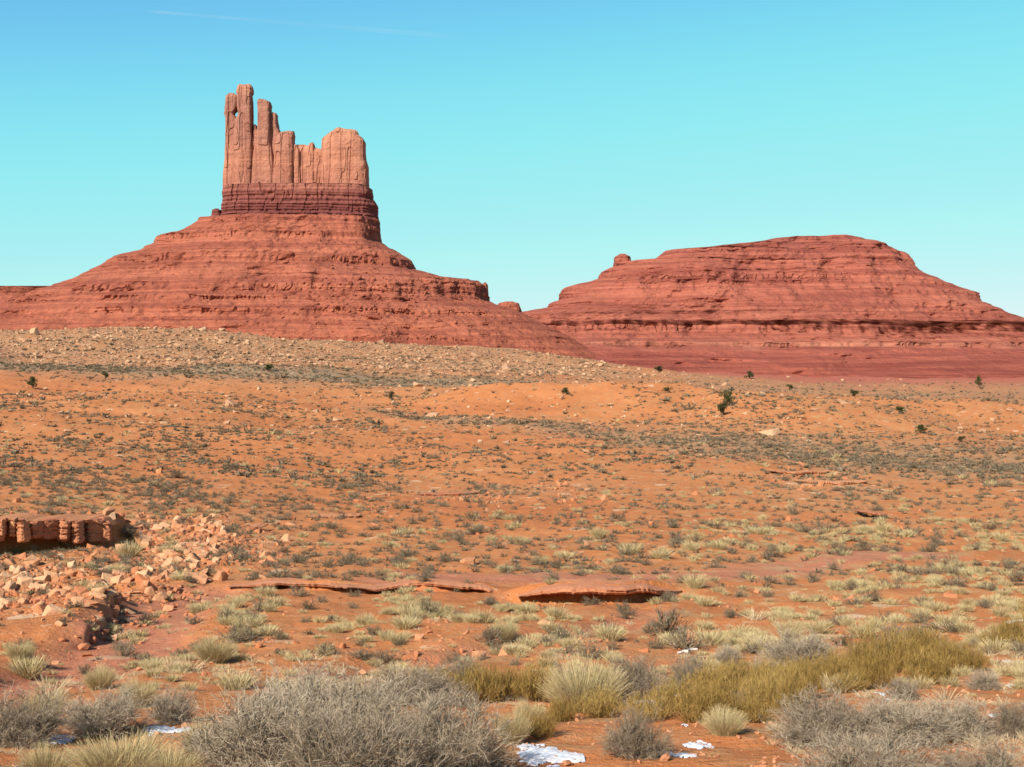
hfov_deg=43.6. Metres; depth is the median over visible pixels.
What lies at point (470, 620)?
grass tussock
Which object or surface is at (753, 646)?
sagebrush
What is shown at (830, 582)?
grass tussock
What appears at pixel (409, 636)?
grass tussock
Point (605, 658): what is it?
grass tussock
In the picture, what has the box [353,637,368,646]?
sagebrush
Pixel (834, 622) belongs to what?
sagebrush
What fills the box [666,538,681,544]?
sagebrush
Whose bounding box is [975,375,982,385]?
juniper tree
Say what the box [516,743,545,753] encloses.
snow patch
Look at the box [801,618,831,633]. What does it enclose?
grass tussock
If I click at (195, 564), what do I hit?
boulder
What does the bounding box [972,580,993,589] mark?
sagebrush
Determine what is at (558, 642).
grass tussock
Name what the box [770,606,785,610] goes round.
grass tussock
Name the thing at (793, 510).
sagebrush
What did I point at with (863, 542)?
sagebrush
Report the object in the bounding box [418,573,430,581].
sagebrush
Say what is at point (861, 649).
broom shrub
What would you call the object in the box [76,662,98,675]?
sagebrush
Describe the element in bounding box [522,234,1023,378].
flat mesa
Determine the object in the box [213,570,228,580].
boulder
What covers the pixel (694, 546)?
grass tussock
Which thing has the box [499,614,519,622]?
grass tussock
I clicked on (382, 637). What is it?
grass tussock
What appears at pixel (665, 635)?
grass tussock
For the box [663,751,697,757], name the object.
snow patch
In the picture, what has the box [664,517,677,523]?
sagebrush
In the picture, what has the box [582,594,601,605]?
sagebrush
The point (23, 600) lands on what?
boulder
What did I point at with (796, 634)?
grass tussock
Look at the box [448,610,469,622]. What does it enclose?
grass tussock
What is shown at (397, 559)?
sagebrush
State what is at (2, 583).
boulder
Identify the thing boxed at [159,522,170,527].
boulder
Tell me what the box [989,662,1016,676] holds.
grass tussock
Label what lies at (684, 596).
grass tussock
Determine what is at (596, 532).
grass tussock
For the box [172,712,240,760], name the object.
grass bush
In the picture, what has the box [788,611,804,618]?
grass tussock
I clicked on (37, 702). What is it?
grass bush
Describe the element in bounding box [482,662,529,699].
broom shrub
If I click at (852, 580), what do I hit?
grass tussock
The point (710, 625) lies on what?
grass tussock
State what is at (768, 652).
grass tussock
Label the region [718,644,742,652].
grass tussock
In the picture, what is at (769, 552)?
sagebrush
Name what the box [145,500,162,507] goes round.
sagebrush
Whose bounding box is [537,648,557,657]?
grass tussock
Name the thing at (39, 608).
boulder
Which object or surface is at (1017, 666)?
grass tussock
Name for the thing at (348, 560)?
sagebrush
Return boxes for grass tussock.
[1,653,51,679]
[17,656,38,666]
[41,678,60,683]
[70,578,91,587]
[83,581,111,590]
[105,563,128,572]
[105,621,120,633]
[113,539,147,556]
[126,628,152,636]
[130,658,147,666]
[139,658,167,670]
[141,656,165,666]
[142,667,164,676]
[143,656,165,660]
[143,680,162,687]
[156,543,180,552]
[163,663,181,671]
[163,672,181,681]
[168,572,186,580]
[173,661,193,671]
[176,681,200,690]
[178,653,198,660]
[186,600,214,612]
[213,670,259,690]
[217,602,237,610]
[217,614,239,625]
[219,607,238,613]
[223,608,246,614]
[225,595,248,607]
[228,618,252,629]
[230,674,258,689]
[240,612,267,626]
[240,628,260,637]
[256,584,277,596]
[256,624,276,630]
[258,623,278,635]
[261,601,280,611]
[262,595,290,605]
[264,676,296,687]
[280,668,301,676]
[314,646,334,656]
[327,623,349,632]
[329,621,351,627]
[353,611,377,624]
[355,674,376,681]
[356,634,374,641]
[364,658,383,666]
[367,667,379,676]
[377,629,400,640]
[379,607,396,614]
[379,660,410,675]
[385,606,404,614]
[385,632,408,643]
[386,659,411,670]
[387,613,422,629]
[389,595,406,600]
[392,601,419,609]
[394,604,421,617]
[396,631,415,638]
[407,609,427,618]
[408,664,433,674]
[434,602,457,612]
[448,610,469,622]
[462,614,481,622]
[467,608,500,623]
[488,647,499,654]
[492,564,516,571]
[496,603,512,611]
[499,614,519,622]
[501,639,530,654]
[503,645,522,654]
[509,536,530,543]
[513,602,529,611]
[514,633,540,647]
[517,612,537,620]
[518,604,540,613]
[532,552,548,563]
[534,655,560,667]
[535,633,561,641]
[535,665,558,673]
[536,620,564,632]
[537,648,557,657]
[543,604,571,618]
[550,638,572,645]
[554,548,577,558]
[556,635,585,648]
[563,613,581,620]
[586,527,611,538]
[586,622,627,641]
[595,647,620,658]
[599,653,624,662]
[616,542,646,554]
[648,546,675,558]
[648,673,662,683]
[649,666,668,674]
[658,631,680,641]
[679,573,709,588]
[680,540,703,550]
[680,592,696,599]
[691,619,716,629]
[693,594,718,606]
[693,624,730,645]
[693,656,723,668]
[708,541,728,549]
[712,638,729,645]
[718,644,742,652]
[723,636,745,645]
[726,622,759,634]
[728,628,759,638]
[736,637,758,645]
[737,631,773,643]
[737,643,750,651]
[738,607,757,616]
[749,526,778,534]
[749,635,776,650]
[751,629,767,635]
[759,642,780,661]
[762,609,781,617]
[767,610,787,617]
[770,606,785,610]
[772,609,794,616]
[774,624,787,631]
[775,605,794,612]
[776,543,795,551]
[777,619,805,629]
[784,627,803,635]
[784,629,804,638]
[788,593,805,601]
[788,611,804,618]
[800,612,821,619]
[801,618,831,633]
[804,607,824,615]
[813,620,833,627]
[818,671,864,693]
[825,579,841,584]
[827,581,847,589]
[836,615,858,626]
[843,576,867,586]
[845,620,880,638]
[852,580,871,588]
[853,524,873,532]
[863,615,891,629]
[869,520,894,531]
[882,613,908,623]
[889,677,910,685]
[891,612,909,619]
[908,607,936,618]
[909,675,939,689]
[922,599,946,611]
[925,575,946,584]
[930,610,964,623]
[932,561,957,572]
[934,675,963,686]
[946,664,978,676]
[948,557,969,567]
[951,587,970,594]
[951,618,977,632]
[952,566,972,575]
[954,602,976,611]
[956,596,980,605]
[960,628,988,642]
[963,635,979,644]
[965,565,985,572]
[972,629,1018,643]
[975,636,1011,653]
[979,594,1001,604]
[989,605,1012,616]
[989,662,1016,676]
[991,530,1012,540]
[995,588,1012,595]
[997,597,1020,604]
[1002,595,1023,602]
[1005,612,1023,619]
[1006,601,1023,611]
[1006,657,1023,666]
[1007,659,1023,669]
[1007,665,1023,678]
[1007,683,1023,689]
[1011,676,1023,686]
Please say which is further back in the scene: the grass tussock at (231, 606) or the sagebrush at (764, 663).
the grass tussock at (231, 606)
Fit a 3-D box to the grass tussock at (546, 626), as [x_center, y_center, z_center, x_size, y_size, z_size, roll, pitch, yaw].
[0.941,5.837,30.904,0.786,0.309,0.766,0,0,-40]
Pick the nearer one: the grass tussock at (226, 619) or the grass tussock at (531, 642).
the grass tussock at (531, 642)
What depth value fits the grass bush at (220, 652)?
24.90 m
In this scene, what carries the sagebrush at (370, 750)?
on the ground at (588, 398)
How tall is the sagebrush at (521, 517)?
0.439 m
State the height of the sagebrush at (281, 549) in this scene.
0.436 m
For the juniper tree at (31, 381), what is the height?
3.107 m
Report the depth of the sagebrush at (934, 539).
62.33 m
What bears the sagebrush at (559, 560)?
on the ground at (588, 398)
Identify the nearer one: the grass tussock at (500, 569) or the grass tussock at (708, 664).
the grass tussock at (708, 664)
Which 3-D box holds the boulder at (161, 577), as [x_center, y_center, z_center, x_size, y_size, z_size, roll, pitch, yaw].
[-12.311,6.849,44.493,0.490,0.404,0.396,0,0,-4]
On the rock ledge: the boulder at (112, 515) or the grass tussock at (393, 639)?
the boulder at (112, 515)
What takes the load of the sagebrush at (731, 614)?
on the ground at (588, 398)
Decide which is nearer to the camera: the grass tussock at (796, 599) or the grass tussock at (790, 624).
the grass tussock at (790, 624)
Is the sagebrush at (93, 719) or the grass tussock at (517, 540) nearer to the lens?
the sagebrush at (93, 719)
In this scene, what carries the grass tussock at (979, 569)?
on the ground at (588, 398)
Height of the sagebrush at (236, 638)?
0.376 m
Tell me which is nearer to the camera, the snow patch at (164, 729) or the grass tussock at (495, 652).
the snow patch at (164, 729)
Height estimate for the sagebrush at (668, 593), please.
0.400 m
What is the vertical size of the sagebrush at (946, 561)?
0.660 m
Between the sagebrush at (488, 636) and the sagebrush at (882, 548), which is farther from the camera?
the sagebrush at (882, 548)
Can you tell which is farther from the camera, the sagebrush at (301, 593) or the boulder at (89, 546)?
the boulder at (89, 546)
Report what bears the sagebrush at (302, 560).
on the ground at (588, 398)
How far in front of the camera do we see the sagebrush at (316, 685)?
14.88 m
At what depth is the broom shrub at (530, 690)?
18.27 m
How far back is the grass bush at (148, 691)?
17.50 m
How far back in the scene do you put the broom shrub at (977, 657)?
20.54 m
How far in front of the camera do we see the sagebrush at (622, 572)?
49.48 m
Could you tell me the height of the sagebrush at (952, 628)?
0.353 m
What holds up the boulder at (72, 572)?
on the ground at (588, 398)
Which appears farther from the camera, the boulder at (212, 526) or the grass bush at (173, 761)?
the boulder at (212, 526)
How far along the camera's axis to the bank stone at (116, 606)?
36.37 m
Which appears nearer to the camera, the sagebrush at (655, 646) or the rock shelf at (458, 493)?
the sagebrush at (655, 646)
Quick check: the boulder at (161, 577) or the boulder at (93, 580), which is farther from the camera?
the boulder at (161, 577)
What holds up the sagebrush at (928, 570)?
on the ground at (588, 398)
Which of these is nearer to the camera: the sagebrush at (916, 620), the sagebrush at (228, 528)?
the sagebrush at (916, 620)
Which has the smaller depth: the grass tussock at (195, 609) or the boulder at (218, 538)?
the grass tussock at (195, 609)
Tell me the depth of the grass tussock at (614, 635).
28.89 m
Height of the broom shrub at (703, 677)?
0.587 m
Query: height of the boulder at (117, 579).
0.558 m
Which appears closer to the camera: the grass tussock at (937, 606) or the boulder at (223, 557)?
the grass tussock at (937, 606)
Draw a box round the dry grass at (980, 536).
[0,384,1023,695]
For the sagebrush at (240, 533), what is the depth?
66.46 m
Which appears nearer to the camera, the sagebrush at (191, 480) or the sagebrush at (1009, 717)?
the sagebrush at (1009, 717)
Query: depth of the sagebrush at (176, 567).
48.37 m
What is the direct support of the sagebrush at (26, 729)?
on the ground at (588, 398)
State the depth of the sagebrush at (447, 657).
26.36 m
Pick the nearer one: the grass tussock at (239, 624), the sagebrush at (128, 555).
the grass tussock at (239, 624)
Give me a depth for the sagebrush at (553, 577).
42.14 m
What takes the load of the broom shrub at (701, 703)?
on the ground at (588, 398)
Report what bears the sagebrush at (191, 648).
on the ground at (588, 398)
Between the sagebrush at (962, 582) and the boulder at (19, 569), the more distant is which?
the boulder at (19, 569)
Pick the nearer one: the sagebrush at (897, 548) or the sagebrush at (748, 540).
the sagebrush at (897, 548)
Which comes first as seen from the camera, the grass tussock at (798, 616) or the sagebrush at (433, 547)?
the grass tussock at (798, 616)
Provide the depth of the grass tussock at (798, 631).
30.09 m
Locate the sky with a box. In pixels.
[0,0,1023,316]
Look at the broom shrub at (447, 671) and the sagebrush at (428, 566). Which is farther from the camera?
the sagebrush at (428, 566)
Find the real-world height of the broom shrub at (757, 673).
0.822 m
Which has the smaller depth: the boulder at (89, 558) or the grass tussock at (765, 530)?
the boulder at (89, 558)
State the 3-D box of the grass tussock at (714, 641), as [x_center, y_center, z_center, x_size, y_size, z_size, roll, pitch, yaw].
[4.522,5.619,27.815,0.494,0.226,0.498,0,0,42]
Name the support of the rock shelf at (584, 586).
on the ground at (588, 398)
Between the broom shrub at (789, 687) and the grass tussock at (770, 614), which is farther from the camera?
the grass tussock at (770, 614)
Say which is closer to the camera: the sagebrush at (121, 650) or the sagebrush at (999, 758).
the sagebrush at (999, 758)
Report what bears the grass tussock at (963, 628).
on the ground at (588, 398)
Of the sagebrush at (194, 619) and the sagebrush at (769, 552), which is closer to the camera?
the sagebrush at (194, 619)
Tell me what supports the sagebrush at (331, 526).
on the ground at (588, 398)
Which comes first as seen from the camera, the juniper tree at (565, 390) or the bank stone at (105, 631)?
the bank stone at (105, 631)
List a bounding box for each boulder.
[0,571,12,577]
[0,578,4,587]
[0,590,4,597]
[0,597,14,602]
[0,603,6,609]
[2,579,16,590]
[2,600,11,603]
[4,558,16,563]
[9,565,16,571]
[11,572,25,578]
[12,610,23,614]
[13,565,25,573]
[16,552,27,558]
[16,576,33,586]
[17,597,29,604]
[23,559,40,566]
[25,554,37,559]
[28,583,40,588]
[32,600,45,607]
[33,574,50,580]
[33,604,45,613]
[40,583,50,589]
[42,604,68,615]
[44,569,53,575]
[51,574,61,580]
[53,566,63,569]
[54,621,65,625]
[55,588,67,594]
[64,568,77,576]
[64,585,73,591]
[65,592,76,598]
[67,560,76,567]
[71,596,83,603]
[73,586,89,593]
[82,591,92,596]
[84,555,98,562]
[84,598,99,604]
[86,543,96,548]
[90,579,106,582]
[91,586,106,593]
[92,590,106,599]
[101,573,112,582]
[103,507,114,514]
[106,588,117,596]
[106,634,116,640]
[108,511,115,520]
[110,574,123,583]
[112,569,127,574]
[121,577,129,583]
[122,607,136,614]
[129,591,140,593]
[134,573,149,583]
[135,514,145,517]
[135,569,150,575]
[139,525,149,529]
[140,540,151,546]
[141,580,157,590]
[144,586,155,595]
[149,569,162,575]
[150,574,165,581]
[152,592,166,600]
[153,556,163,562]
[157,552,168,557]
[158,569,170,575]
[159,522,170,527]
[161,558,174,566]
[163,604,173,610]
[168,551,178,557]
[171,523,181,527]
[174,542,186,546]
[183,572,197,576]
[184,557,198,561]
[186,552,199,559]
[189,561,200,568]
[193,514,203,520]
[193,575,208,584]
[194,526,204,530]
[197,552,208,557]
[199,568,210,575]
[201,516,209,522]
[208,524,215,528]
[209,513,219,517]
[212,557,221,565]
[213,520,221,526]
[213,535,224,540]
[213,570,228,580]
[220,554,227,560]
[260,550,271,557]
[267,554,278,560]
[281,534,290,540]
[415,633,424,639]
[460,557,475,564]
[472,650,485,659]
[498,645,506,655]
[537,619,550,624]
[687,630,711,645]
[943,592,957,597]
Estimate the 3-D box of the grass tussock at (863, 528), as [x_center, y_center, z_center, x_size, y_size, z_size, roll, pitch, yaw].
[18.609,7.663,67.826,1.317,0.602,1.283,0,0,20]
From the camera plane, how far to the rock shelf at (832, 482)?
112.47 m
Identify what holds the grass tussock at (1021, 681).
on the ground at (588, 398)
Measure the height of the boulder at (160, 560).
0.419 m
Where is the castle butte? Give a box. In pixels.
[0,84,596,358]
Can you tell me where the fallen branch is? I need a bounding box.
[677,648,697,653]
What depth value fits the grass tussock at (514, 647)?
26.27 m
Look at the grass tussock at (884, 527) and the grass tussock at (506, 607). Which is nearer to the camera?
the grass tussock at (506, 607)
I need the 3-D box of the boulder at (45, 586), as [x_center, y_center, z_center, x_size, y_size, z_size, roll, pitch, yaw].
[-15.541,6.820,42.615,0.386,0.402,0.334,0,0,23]
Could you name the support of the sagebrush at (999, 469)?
on the ground at (588, 398)
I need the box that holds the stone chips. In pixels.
[2,598,1021,766]
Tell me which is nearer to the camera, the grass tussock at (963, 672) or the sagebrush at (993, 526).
the grass tussock at (963, 672)
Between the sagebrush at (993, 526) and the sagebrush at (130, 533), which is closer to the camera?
the sagebrush at (130, 533)
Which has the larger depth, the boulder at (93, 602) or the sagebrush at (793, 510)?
the sagebrush at (793, 510)
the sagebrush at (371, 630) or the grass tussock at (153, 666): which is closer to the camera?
the grass tussock at (153, 666)
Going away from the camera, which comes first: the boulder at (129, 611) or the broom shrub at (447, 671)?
the broom shrub at (447, 671)
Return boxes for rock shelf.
[228,577,349,588]
[249,523,268,527]
[308,513,361,517]
[347,578,507,594]
[419,490,479,495]
[517,578,681,597]
[768,469,829,474]
[794,479,867,484]
[854,509,887,515]
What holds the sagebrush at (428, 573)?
on the ground at (588, 398)
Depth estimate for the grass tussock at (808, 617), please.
33.67 m
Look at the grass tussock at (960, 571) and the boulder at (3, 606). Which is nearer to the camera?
the boulder at (3, 606)
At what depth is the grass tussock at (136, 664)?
27.11 m
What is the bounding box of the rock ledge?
[0,512,124,544]
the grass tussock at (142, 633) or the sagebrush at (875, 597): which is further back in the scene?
the sagebrush at (875, 597)
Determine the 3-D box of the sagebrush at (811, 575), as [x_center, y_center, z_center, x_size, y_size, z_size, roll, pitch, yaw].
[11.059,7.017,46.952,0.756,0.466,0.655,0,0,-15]
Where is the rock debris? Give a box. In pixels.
[0,326,1023,443]
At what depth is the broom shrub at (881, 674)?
18.42 m
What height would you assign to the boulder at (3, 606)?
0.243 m
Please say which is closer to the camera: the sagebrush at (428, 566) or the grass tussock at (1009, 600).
the grass tussock at (1009, 600)
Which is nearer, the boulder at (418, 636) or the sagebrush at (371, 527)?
the boulder at (418, 636)
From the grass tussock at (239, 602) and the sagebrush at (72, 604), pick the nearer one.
the sagebrush at (72, 604)
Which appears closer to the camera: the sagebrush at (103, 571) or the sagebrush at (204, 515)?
the sagebrush at (103, 571)
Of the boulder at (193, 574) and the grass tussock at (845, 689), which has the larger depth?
the boulder at (193, 574)
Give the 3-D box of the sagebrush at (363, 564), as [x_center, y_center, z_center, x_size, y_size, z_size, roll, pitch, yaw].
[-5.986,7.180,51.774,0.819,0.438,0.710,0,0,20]
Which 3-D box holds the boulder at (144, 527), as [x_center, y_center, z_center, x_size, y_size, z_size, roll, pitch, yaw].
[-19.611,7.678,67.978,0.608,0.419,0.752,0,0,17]
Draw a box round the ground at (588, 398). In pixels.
[0,326,1023,766]
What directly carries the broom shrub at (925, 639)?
on the ground at (588, 398)
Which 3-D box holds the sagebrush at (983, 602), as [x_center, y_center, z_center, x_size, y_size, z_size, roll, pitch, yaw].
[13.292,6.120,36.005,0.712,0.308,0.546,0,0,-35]
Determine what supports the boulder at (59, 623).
on the ground at (588, 398)
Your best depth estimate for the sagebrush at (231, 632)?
30.32 m
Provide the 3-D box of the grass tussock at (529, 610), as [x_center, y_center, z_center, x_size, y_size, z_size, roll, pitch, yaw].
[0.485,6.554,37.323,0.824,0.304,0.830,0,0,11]
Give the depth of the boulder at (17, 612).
33.84 m
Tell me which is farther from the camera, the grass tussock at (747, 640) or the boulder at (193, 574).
the boulder at (193, 574)
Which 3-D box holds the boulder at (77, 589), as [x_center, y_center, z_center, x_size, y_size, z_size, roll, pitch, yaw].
[-12.411,5.978,36.909,0.436,0.275,0.722,0,0,-12]
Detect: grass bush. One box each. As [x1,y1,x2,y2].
[1,641,37,661]
[8,738,79,766]
[20,688,73,723]
[55,724,180,766]
[77,662,119,690]
[114,673,162,708]
[125,741,207,766]
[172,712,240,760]
[189,633,239,663]
[489,617,519,640]
[489,707,534,744]
[511,696,549,718]
[532,651,632,713]
[696,703,751,736]
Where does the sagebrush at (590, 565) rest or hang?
on the ground at (588, 398)
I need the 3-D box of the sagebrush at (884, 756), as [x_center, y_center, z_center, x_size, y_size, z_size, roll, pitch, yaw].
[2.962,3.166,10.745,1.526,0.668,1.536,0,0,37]
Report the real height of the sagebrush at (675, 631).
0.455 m
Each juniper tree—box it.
[26,376,37,387]
[263,363,273,369]
[388,391,394,399]
[561,387,569,393]
[654,366,662,371]
[717,401,727,414]
[718,389,734,405]
[743,370,753,378]
[850,389,859,395]
[895,406,904,411]
[914,424,927,432]
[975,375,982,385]
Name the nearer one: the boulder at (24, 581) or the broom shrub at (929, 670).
the broom shrub at (929, 670)
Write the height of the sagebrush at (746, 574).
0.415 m
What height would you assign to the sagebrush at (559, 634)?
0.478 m
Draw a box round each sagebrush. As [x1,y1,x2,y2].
[0,683,81,751]
[13,636,35,645]
[35,586,48,594]
[40,502,57,513]
[43,497,57,505]
[46,550,58,557]
[50,677,155,739]
[54,615,72,622]
[64,472,77,480]
[65,598,83,607]
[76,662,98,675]
[88,568,110,576]
[98,554,113,563]
[107,639,137,650]
[112,639,143,656]
[116,553,129,560]
[117,552,134,559]
[117,555,131,563]
[117,616,129,623]
[119,525,139,536]
[119,557,143,566]
[131,611,158,623]
[135,649,157,660]
[139,665,365,766]
[141,682,199,725]
[144,489,159,496]
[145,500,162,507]
[153,485,170,492]
[165,561,185,568]
[166,467,185,477]
[169,647,189,656]
[173,562,189,570]
[179,573,198,581]
[183,613,203,624]
[184,474,194,482]
[187,640,201,651]
[196,513,214,519]
[213,685,493,766]
[214,606,241,619]
[215,627,258,643]
[219,539,248,553]
[219,624,245,636]
[220,495,236,502]
[221,658,351,731]
[223,547,259,560]
[224,461,240,468]
[226,521,236,530]
[234,527,252,537]
[236,624,267,640]
[238,605,264,619]
[249,653,447,746]
[251,596,270,611]
[263,561,294,577]
[265,570,278,577]
[265,627,293,639]
[272,646,288,653]
[277,545,289,552]
[278,557,297,565]
[279,512,294,519]
[288,582,310,596]
[291,570,305,576]
[293,553,308,562]
[297,596,320,609]
[298,615,312,622]
[305,640,339,656]
[309,569,325,577]
[314,594,332,602]
[320,519,343,529]
[320,553,339,565]
[325,614,338,620]
[335,679,543,766]
[336,553,348,563]
[338,551,361,562]
[340,553,359,564]
[340,571,352,580]
[343,588,363,596]
[343,647,378,659]
[345,601,358,608]
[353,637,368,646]
[356,555,370,565]
[360,655,475,707]
[365,623,389,635]
[366,524,378,529]
[368,647,406,665]
[369,568,386,575]
[388,553,405,561]
[390,555,407,562]
[392,636,407,645]
[393,501,404,508]
[397,546,416,556]
[406,514,420,523]
[406,593,443,615]
[416,570,434,576]
[418,566,434,572]
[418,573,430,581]
[419,561,437,569]
[424,651,489,691]
[428,452,440,457]
[428,540,444,550]
[435,499,449,506]
[437,551,451,560]
[438,553,452,562]
[439,652,458,663]
[442,529,457,536]
[448,530,465,539]
[463,524,477,534]
[465,512,478,518]
[469,622,506,646]
[472,522,490,533]
[474,650,492,660]
[479,594,498,605]
[485,560,500,567]
[488,539,506,548]
[499,565,514,572]
[507,657,525,665]
[512,561,526,570]
[513,514,526,518]
[526,552,542,564]
[528,549,539,555]
[529,566,541,572]
[537,632,557,644]
[539,621,576,638]
[541,569,560,581]
[548,658,592,688]
[549,555,567,565]
[551,561,563,568]
[560,641,580,653]
[571,640,610,658]
[572,568,585,575]
[573,630,597,637]
[574,536,589,543]
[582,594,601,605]
[584,562,597,569]
[591,696,678,762]
[595,621,622,632]
[596,649,669,700]
[600,561,627,573]
[605,638,620,649]
[607,509,624,518]
[613,567,633,574]
[614,600,639,613]
[616,610,631,618]
[617,548,632,554]
[638,556,653,565]
[641,619,658,633]
[644,600,695,635]
[647,635,665,649]
[656,650,720,689]
[659,591,674,602]
[661,588,675,599]
[661,625,712,650]
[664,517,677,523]
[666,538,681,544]
[668,623,689,641]
[675,575,685,582]
[676,535,690,541]
[705,560,723,567]
[709,641,743,667]
[722,608,741,618]
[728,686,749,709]
[732,590,746,597]
[737,536,754,542]
[738,570,753,578]
[741,641,764,655]
[745,555,759,562]
[746,654,786,674]
[748,624,843,666]
[757,680,899,751]
[759,574,779,583]
[760,441,774,447]
[760,544,781,556]
[760,588,776,596]
[762,543,777,550]
[770,550,786,557]
[774,721,972,766]
[783,576,798,585]
[785,505,802,514]
[797,525,817,532]
[805,570,819,580]
[817,683,986,753]
[820,520,833,530]
[824,539,843,548]
[825,559,842,570]
[826,613,853,625]
[829,629,856,645]
[835,544,851,553]
[842,595,865,605]
[844,580,858,589]
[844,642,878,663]
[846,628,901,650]
[852,506,862,514]
[852,537,868,546]
[856,542,874,550]
[858,584,880,601]
[867,505,881,510]
[871,543,886,550]
[872,606,896,621]
[872,619,907,637]
[880,676,929,700]
[888,545,902,551]
[888,577,906,588]
[894,562,911,571]
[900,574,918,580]
[900,617,934,639]
[904,461,916,468]
[905,562,929,574]
[905,690,1016,744]
[908,609,931,623]
[908,728,1023,766]
[914,593,932,604]
[918,540,944,551]
[921,557,944,568]
[923,565,938,574]
[926,620,943,629]
[929,536,943,542]
[935,618,971,633]
[938,552,959,565]
[939,578,954,585]
[942,563,959,573]
[949,574,968,586]
[953,529,971,537]
[953,562,966,570]
[962,667,1006,691]
[963,541,981,549]
[965,638,980,647]
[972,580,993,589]
[974,597,995,606]
[978,522,1001,529]
[981,646,1001,653]
[985,580,998,590]
[987,698,1023,739]
[990,464,1007,471]
[993,479,1011,486]
[1001,555,1018,565]
[1001,560,1019,568]
[1006,635,1023,656]
[1007,567,1023,581]
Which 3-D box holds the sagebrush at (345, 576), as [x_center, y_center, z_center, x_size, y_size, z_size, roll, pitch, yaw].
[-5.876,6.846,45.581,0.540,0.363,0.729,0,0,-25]
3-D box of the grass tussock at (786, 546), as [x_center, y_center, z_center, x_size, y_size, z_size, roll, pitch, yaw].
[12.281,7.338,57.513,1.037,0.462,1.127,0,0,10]
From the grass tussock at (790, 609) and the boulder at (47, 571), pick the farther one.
the boulder at (47, 571)
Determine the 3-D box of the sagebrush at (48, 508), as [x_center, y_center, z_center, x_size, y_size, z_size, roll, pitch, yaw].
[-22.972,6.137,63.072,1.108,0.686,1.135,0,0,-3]
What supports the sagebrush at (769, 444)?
on the ground at (588, 398)
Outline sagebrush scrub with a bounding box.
[0,327,1023,671]
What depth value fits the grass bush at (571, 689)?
17.16 m
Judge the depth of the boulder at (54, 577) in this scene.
44.26 m
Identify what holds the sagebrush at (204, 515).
on the ground at (588, 398)
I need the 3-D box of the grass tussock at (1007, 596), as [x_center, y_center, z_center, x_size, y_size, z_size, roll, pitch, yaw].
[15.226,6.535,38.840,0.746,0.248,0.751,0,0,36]
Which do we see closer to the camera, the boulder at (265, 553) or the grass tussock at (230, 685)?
the grass tussock at (230, 685)
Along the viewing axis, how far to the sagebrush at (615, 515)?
81.13 m
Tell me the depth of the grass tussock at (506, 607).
38.05 m
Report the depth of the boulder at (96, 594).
35.39 m
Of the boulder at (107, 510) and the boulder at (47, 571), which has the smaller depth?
the boulder at (47, 571)
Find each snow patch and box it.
[32,734,75,743]
[141,725,190,735]
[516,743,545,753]
[519,746,584,766]
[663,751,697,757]
[682,740,714,749]
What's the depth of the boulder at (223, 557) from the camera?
52.90 m
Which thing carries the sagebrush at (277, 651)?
on the ground at (588, 398)
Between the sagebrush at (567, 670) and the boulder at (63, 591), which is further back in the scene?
the boulder at (63, 591)
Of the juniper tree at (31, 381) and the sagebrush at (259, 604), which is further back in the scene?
the juniper tree at (31, 381)
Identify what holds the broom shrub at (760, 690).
on the ground at (588, 398)
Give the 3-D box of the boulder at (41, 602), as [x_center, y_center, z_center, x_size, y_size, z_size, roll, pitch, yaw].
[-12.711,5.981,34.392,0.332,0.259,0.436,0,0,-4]
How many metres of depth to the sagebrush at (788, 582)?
45.45 m
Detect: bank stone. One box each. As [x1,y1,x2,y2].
[78,643,91,650]
[90,634,96,643]
[95,632,105,640]
[101,628,109,634]
[106,618,118,624]
[111,604,119,612]
[111,608,118,617]
[113,597,121,603]
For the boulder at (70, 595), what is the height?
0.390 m
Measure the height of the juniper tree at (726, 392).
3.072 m
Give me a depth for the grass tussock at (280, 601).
36.97 m
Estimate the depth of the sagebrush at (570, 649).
25.76 m
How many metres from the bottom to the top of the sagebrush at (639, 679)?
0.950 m
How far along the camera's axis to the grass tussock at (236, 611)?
33.42 m
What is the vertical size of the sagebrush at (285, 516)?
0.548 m
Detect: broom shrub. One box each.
[428,663,463,689]
[445,658,506,703]
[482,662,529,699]
[504,656,562,702]
[521,706,562,739]
[529,695,588,722]
[572,681,625,717]
[615,683,677,722]
[647,671,700,711]
[662,676,740,722]
[680,656,742,695]
[695,673,741,711]
[715,651,756,692]
[722,691,782,722]
[733,648,778,693]
[735,667,784,714]
[748,659,779,680]
[759,657,812,704]
[765,665,816,717]
[775,653,835,687]
[781,655,834,698]
[807,645,858,682]
[831,667,876,692]
[837,650,860,676]
[842,619,905,674]
[851,636,899,688]
[874,626,928,669]
[894,644,966,685]
[902,619,957,662]
[923,633,975,670]
[925,638,970,656]
[944,638,996,670]
[971,622,1013,646]
[991,615,1023,642]
[1005,632,1023,646]
[1016,598,1023,621]
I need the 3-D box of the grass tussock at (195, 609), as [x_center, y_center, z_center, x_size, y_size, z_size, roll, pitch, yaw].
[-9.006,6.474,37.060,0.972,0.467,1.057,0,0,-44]
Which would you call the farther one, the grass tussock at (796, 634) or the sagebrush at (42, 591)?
the sagebrush at (42, 591)
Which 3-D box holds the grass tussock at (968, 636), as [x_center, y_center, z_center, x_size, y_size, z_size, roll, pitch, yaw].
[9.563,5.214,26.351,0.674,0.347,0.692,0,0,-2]
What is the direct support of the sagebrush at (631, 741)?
on the ground at (588, 398)
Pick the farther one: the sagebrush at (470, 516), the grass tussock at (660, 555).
the sagebrush at (470, 516)
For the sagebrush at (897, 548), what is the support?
on the ground at (588, 398)
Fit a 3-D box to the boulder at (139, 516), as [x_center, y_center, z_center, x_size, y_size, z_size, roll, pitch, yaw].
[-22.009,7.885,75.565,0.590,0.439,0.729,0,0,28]
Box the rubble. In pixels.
[0,386,1023,680]
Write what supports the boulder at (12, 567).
on the ground at (588, 398)

